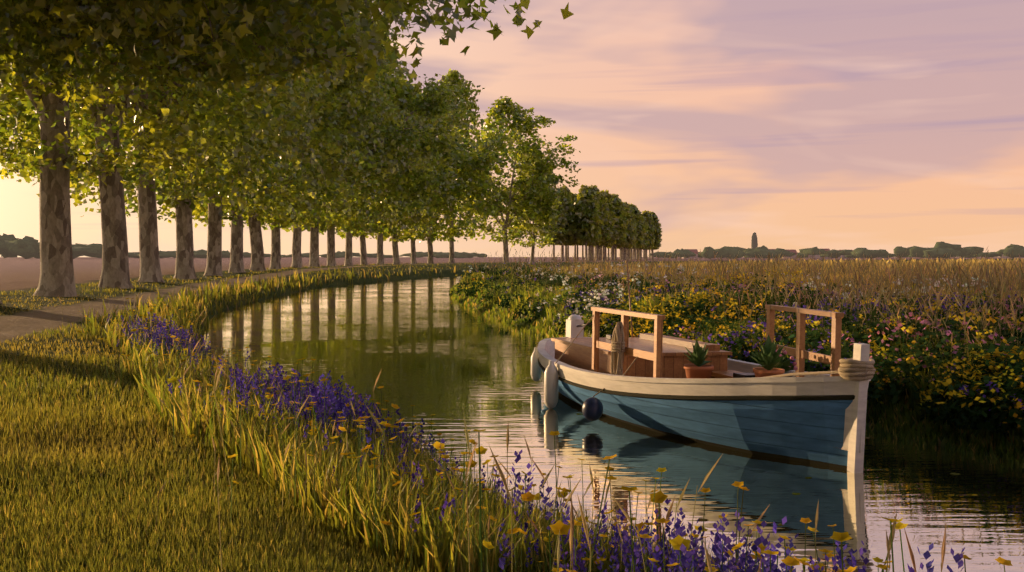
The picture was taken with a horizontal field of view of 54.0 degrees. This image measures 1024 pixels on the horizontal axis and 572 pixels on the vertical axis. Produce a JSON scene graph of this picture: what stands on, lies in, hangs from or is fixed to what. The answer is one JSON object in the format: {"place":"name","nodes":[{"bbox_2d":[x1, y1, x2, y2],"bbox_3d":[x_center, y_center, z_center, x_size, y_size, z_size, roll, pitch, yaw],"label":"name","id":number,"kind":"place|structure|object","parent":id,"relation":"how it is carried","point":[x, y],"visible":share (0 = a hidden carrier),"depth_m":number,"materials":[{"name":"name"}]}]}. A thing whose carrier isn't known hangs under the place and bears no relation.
{"place":"outdoors","nodes":[
{"label":"outdoors","id":0,"kind":"place"},
{"bbox_2d":[0,257,1023,559],"bbox_3d":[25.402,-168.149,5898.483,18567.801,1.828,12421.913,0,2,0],"label":"ground","id":1,"kind":"structure","parent":0,"point":[18,275],"depth_m":42.61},
{"bbox_2d":[0,25,323,282],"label":"plane tree","id":2,"kind":"object","parent":1,"relation":"on","point":[150,268],"visible":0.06,"depth_m":43.70,"materials":[{"name":"green plant"}]},
{"bbox_2d":[0,6,348,296],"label":"plane tree","id":3,"kind":"object","parent":1,"relation":"on","point":[53,158],"visible":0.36,"depth_m":29.59,"materials":[{"name":"green plant"}]},
{"bbox_2d":[0,38,348,288],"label":"plane tree","id":4,"kind":"object","parent":1,"relation":"on","point":[115,268],"visible":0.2,"depth_m":36.80,"materials":[{"name":"green plant"}]},
{"bbox_2d":[8,52,343,276],"bbox_3d":[-17.534,-12.692,55.609,23.556,24.696,20.389,-2,2,-43],"label":"plane tree","id":5,"kind":"object","parent":1,"relation":"on","point":[214,215],"visible":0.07,"depth_m":57.56,"materials":[{"name":"green plant"}]},
{"bbox_2d":[38,11,358,278],"bbox_3d":[-18.626,-14.759,53.328,22.145,29.012,21.840,1,2,26],"label":"plane tree","id":6,"kind":"object","parent":1,"relation":"on","point":[184,263],"visible":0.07,"depth_m":50.59,"materials":[{"name":"green plant"}]},
{"bbox_2d":[0,0,399,113],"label":"plane tree","id":7,"kind":"object","parent":1,"relation":"on","point":[65,53],"visible":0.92,"depth_m":18.17,"materials":[{"name":"green plant"}]},
{"bbox_2d":[119,35,402,270],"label":"plane tree","id":8,"kind":"object","parent":1,"relation":"on","point":[254,224],"visible":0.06,"depth_m":71.76,"materials":[{"name":"green plant"}]},
{"bbox_2d":[158,16,405,272],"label":"plane tree","id":9,"kind":"object","parent":1,"relation":"on","point":[236,264],"visible":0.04,"depth_m":65.52,"materials":[{"name":"green plant"}]},
{"bbox_2d":[0,0,573,304],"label":"plane tree","id":10,"kind":"object","parent":1,"relation":"on","point":[324,50],"visible":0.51,"depth_m":22.54,"materials":[{"name":"green plant"}]},
{"bbox_2d":[223,52,396,268],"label":"plane tree","id":11,"kind":"object","parent":1,"relation":"on","point":[275,262],"visible":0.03,"depth_m":76.97,"materials":[{"name":"green plant"}]},
{"bbox_2d":[258,16,405,267],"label":"plane tree","id":12,"kind":"object","parent":1,"relation":"on","point":[296,252],"visible":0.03,"depth_m":85.58,"materials":[{"name":"green plant"}]},
{"bbox_2d":[280,18,414,265],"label":"plane tree","id":13,"kind":"object","parent":1,"relation":"on","point":[379,184],"depth_m":99.71,"materials":[{"name":"green plant"}]},
{"bbox_2d":[260,0,484,266],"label":"plane tree","id":14,"kind":"object","parent":1,"relation":"on","point":[406,137],"visible":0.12,"depth_m":92.15,"materials":[{"name":"green plant"}]},
{"bbox_2d":[319,112,425,264],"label":"plane tree","id":15,"kind":"object","parent":1,"relation":"on","point":[363,256],"visible":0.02,"depth_m":113.47,"materials":[{"name":"green plant"}]},
{"bbox_2d":[310,13,450,265],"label":"plane tree","id":16,"kind":"object","parent":1,"relation":"on","point":[407,93],"visible":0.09,"depth_m":104.70,"materials":[{"name":"green plant"}]},
{"bbox_2d":[0,262,800,571],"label":"bank grass","id":17,"kind":"structure","parent":1,"relation":"on","point":[48,525],"depth_m":5.45,"materials":[{"name":"green plant"}]},
{"bbox_2d":[353,20,461,264],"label":"plane tree","id":18,"kind":"object","parent":1,"relation":"on","point":[444,142],"visible":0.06,"depth_m":120.20,"materials":[{"name":"green plant"}]},
{"bbox_2d":[355,75,463,263],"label":"plane tree","id":19,"kind":"object","parent":1,"relation":"on","point":[437,164],"visible":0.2,"depth_m":126.89,"materials":[{"name":"green plant"}]},
{"bbox_2d":[373,84,461,263],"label":"plane tree","id":20,"kind":"object","parent":1,"relation":"on","point":[413,255],"visible":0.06,"depth_m":134.56,"materials":[{"name":"green plant"}]},
{"bbox_2d":[388,109,500,262],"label":"plane tree","id":21,"kind":"object","parent":1,"relation":"on","point":[479,161],"visible":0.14,"depth_m":139.18,"materials":[{"name":"green plant"}]},
{"bbox_2d":[419,68,518,262],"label":"plane tree","id":22,"kind":"object","parent":1,"relation":"on","point":[472,145],"visible":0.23,"depth_m":148.58,"materials":[{"name":"green plant"}]},
{"bbox_2d":[0,233,1023,258],"bbox_3d":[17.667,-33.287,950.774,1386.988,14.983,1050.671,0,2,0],"label":"treeline","id":23,"kind":"object","parent":1,"relation":"on","point":[25,247],"visible":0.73,"depth_m":589.28,"materials":[{"name":"green plant"}]},
{"bbox_2d":[459,96,580,261],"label":"plane tree","id":24,"kind":"object","parent":1,"relation":"on","point":[536,182],"visible":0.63,"depth_m":168.30,"materials":[{"name":"green plant"}]},
{"bbox_2d":[489,152,570,261],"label":"plane tree","id":25,"kind":"object","parent":1,"relation":"on","point":[549,229],"visible":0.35,"depth_m":173.07,"materials":[{"name":"green plant"}]},
{"bbox_2d":[51,247,1023,571],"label":"wild flowers","id":26,"kind":"object","parent":1,"relation":"on","point":[931,311],"visible":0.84,"depth_m":10.40,"materials":[{"name":"purple plant"}]},
{"bbox_2d":[541,196,568,260],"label":"poplar tree","id":27,"kind":"object","parent":1,"relation":"on","point":[560,237],"visible":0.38,"depth_m":216.78,"materials":[{"name":"green plant"}]},
{"bbox_2d":[557,185,574,260],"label":"poplar tree","id":28,"kind":"object","parent":1,"relation":"on","point":[566,190],"visible":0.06,"depth_m":226.20,"materials":[{"name":"green plant"}]},
{"bbox_2d":[559,195,576,260],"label":"poplar tree","id":29,"kind":"object","parent":1,"relation":"on","point":[569,216],"visible":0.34,"depth_m":219.73,"materials":[{"name":"green plant"}]},
{"bbox_2d":[560,200,575,260],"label":"poplar tree","id":30,"kind":"object","parent":1,"relation":"on","point":[573,244],"visible":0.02,"depth_m":230.56,"materials":[{"name":"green plant"}]},
{"bbox_2d":[567,194,576,260],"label":"poplar tree","id":31,"kind":"object","parent":1,"relation":"on","point":[573,197],"visible":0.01,"depth_m":236.22,"materials":[{"name":"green plant"}]},
{"bbox_2d":[573,192,576,259],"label":"poplar tree","id":32,"kind":"object","parent":1,"relation":"on","point":[575,195],"visible":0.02,"depth_m":239.82,"materials":[{"name":"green plant"}]},
{"bbox_2d":[582,245,583,260],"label":"poplar tree","id":33,"kind":"object","parent":1,"relation":"on","point":[582,252],"depth_m":249.01,"materials":[{"name":"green plant"}]},
{"bbox_2d":[572,184,602,259],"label":"poplar tree","id":34,"kind":"object","parent":1,"relation":"on","point":[587,215],"visible":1,"depth_m":219.01,"materials":[{"name":"green plant"}]},
{"bbox_2d":[574,203,601,245],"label":"poplar tree","id":35,"kind":"object","parent":1,"relation":"on","point":[588,243],"visible":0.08,"depth_m":223.98,"materials":[{"name":"green plant"}]},
{"bbox_2d":[589,195,603,260],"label":"poplar tree","id":36,"kind":"object","parent":1,"relation":"on","point":[598,242],"visible":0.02,"depth_m":230.94,"materials":[{"name":"green plant"}]},
{"bbox_2d":[590,184,606,259],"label":"poplar tree","id":37,"kind":"object","parent":1,"relation":"on","point":[601,209],"visible":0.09,"depth_m":234.88,"materials":[{"name":"green plant"}]},
{"bbox_2d":[596,191,612,260],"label":"poplar tree","id":38,"kind":"object","parent":1,"relation":"on","point":[608,232],"visible":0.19,"depth_m":238.95,"materials":[{"name":"green plant"}]},
{"bbox_2d":[594,203,614,259],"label":"poplar tree","id":39,"kind":"object","parent":1,"relation":"on","point":[610,240],"visible":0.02,"depth_m":245.01,"materials":[{"name":"green plant"}]},
{"bbox_2d":[598,243,614,258],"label":"poplar tree","id":40,"kind":"object","parent":1,"relation":"on","point":[611,245],"visible":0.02,"depth_m":262.25,"materials":[{"name":"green plant"}]},
{"bbox_2d":[601,189,619,260],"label":"poplar tree","id":41,"kind":"object","parent":1,"relation":"on","point":[612,208],"visible":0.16,"depth_m":253.34,"materials":[{"name":"green plant"}]},
{"bbox_2d":[611,194,626,259],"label":"poplar tree","id":42,"kind":"object","parent":1,"relation":"on","point":[620,226],"visible":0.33,"depth_m":267.80,"materials":[{"name":"green plant"}]},
{"bbox_2d":[613,194,627,256],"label":"poplar tree","id":43,"kind":"object","parent":1,"relation":"on","point":[620,204],"visible":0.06,"depth_m":271.94,"materials":[{"name":"green plant"}]},
{"bbox_2d":[614,197,628,259],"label":"poplar tree","id":44,"kind":"object","parent":1,"relation":"on","point":[626,221],"visible":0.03,"depth_m":276.53,"materials":[{"name":"green plant"}]},
{"bbox_2d":[621,202,633,259],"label":"poplar tree","id":45,"kind":"object","parent":1,"relation":"on","point":[629,229],"visible":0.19,"depth_m":289.14,"materials":[{"name":"green plant"}]},
{"bbox_2d":[623,211,635,259],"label":"poplar tree","id":46,"kind":"object","parent":1,"relation":"on","point":[634,227],"visible":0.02,"depth_m":296.44,"materials":[{"name":"green plant"}]},
{"bbox_2d":[624,208,635,258],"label":"poplar tree","id":47,"kind":"object","parent":1,"relation":"on","point":[630,210],"visible":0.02,"depth_m":302.33,"materials":[{"name":"green plant"}]},
{"bbox_2d":[625,214,636,259],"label":"poplar tree","id":48,"kind":"object","parent":1,"relation":"on","point":[634,243],"visible":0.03,"depth_m":305.39,"materials":[{"name":"green plant"}]},
{"bbox_2d":[626,202,638,248],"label":"poplar tree","id":49,"kind":"object","parent":1,"relation":"on","point":[631,207],"visible":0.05,"depth_m":315.75,"materials":[{"name":"green plant"}]},
{"bbox_2d":[628,203,642,259],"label":"poplar tree","id":50,"kind":"object","parent":1,"relation":"on","point":[637,222],"visible":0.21,"depth_m":325.77,"materials":[{"name":"green plant"}]},
{"bbox_2d":[634,207,644,259],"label":"poplar tree","id":51,"kind":"object","parent":1,"relation":"on","point":[641,234],"visible":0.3,"depth_m":327.07,"materials":[{"name":"green plant"}]},
{"bbox_2d":[636,216,646,259],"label":"poplar tree","id":52,"kind":"object","parent":1,"relation":"on","point":[644,240],"visible":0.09,"depth_m":352.20,"materials":[{"name":"green plant"}]},
{"bbox_2d":[638,214,647,251],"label":"poplar tree","id":53,"kind":"object","parent":1,"relation":"on","point":[645,224],"visible":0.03,"depth_m":357.27,"materials":[{"name":"green plant"}]},
{"bbox_2d":[640,215,649,259],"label":"poplar tree","id":54,"kind":"object","parent":1,"relation":"on","point":[648,237],"visible":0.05,"depth_m":361.46,"materials":[{"name":"green plant"}]},
{"bbox_2d":[639,217,653,259],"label":"poplar tree","id":55,"kind":"object","parent":1,"relation":"on","point":[650,234],"visible":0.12,"depth_m":367.51,"materials":[{"name":"green plant"}]},
{"bbox_2d":[642,210,654,258],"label":"poplar tree","id":56,"kind":"object","parent":1,"relation":"on","point":[648,216],"visible":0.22,"depth_m":368.79,"materials":[{"name":"green plant"}]},
{"bbox_2d":[647,211,655,245],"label":"poplar tree","id":57,"kind":"object","parent":1,"relation":"on","point":[653,226],"visible":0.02,"depth_m":389.13,"materials":[{"name":"green plant"}]},
{"bbox_2d":[649,211,661,258],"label":"poplar tree","id":58,"kind":"object","parent":1,"relation":"on","point":[657,233],"visible":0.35,"depth_m":393.94,"materials":[{"name":"green plant"}]},
{"bbox_2d":[449,257,1023,463],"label":"bank vegetation","id":59,"kind":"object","parent":1,"relation":"on","point":[890,418],"depth_m":18.17,"materials":[{"name":"green plant"}]},
{"bbox_2d":[751,232,757,248],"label":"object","id":60,"kind":"object","parent":1,"relation":"on","point":[754,243],"visible":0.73,"depth_m":638.09,"materials":[{"name":"stone"}]},
{"bbox_2d":[682,249,1023,257],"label":"village houses","id":61,"kind":"structure","parent":1,"relation":"on","point":[695,251],"depth_m":691.85,"materials":[{"name":"beige"}]},
{"bbox_2d":[0,0,1023,256],"label":"sky","id":62,"kind":"structure","parent":0,"point":[886,125],"materials":[{"name":"pink"}]},
{"bbox_2d":[199,275,1023,571],"bbox_3d":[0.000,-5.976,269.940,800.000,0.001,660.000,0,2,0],"label":"canal water","id":63,"kind":"structure","parent":0,"point":[429,346],"depth_m":9.36,"materials":[{"name":"green liquid"}]},
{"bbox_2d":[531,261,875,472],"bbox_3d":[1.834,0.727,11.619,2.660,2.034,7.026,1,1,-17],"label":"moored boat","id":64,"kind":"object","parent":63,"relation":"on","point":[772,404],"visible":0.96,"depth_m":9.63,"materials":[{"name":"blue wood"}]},
{"bbox_2d":[359,340,959,554],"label":"floating leaves","id":65,"kind":"object","parent":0,"point":[707,519],"visible":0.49,"depth_m":7.64,"materials":[{"name":"green plant"}]}
]}

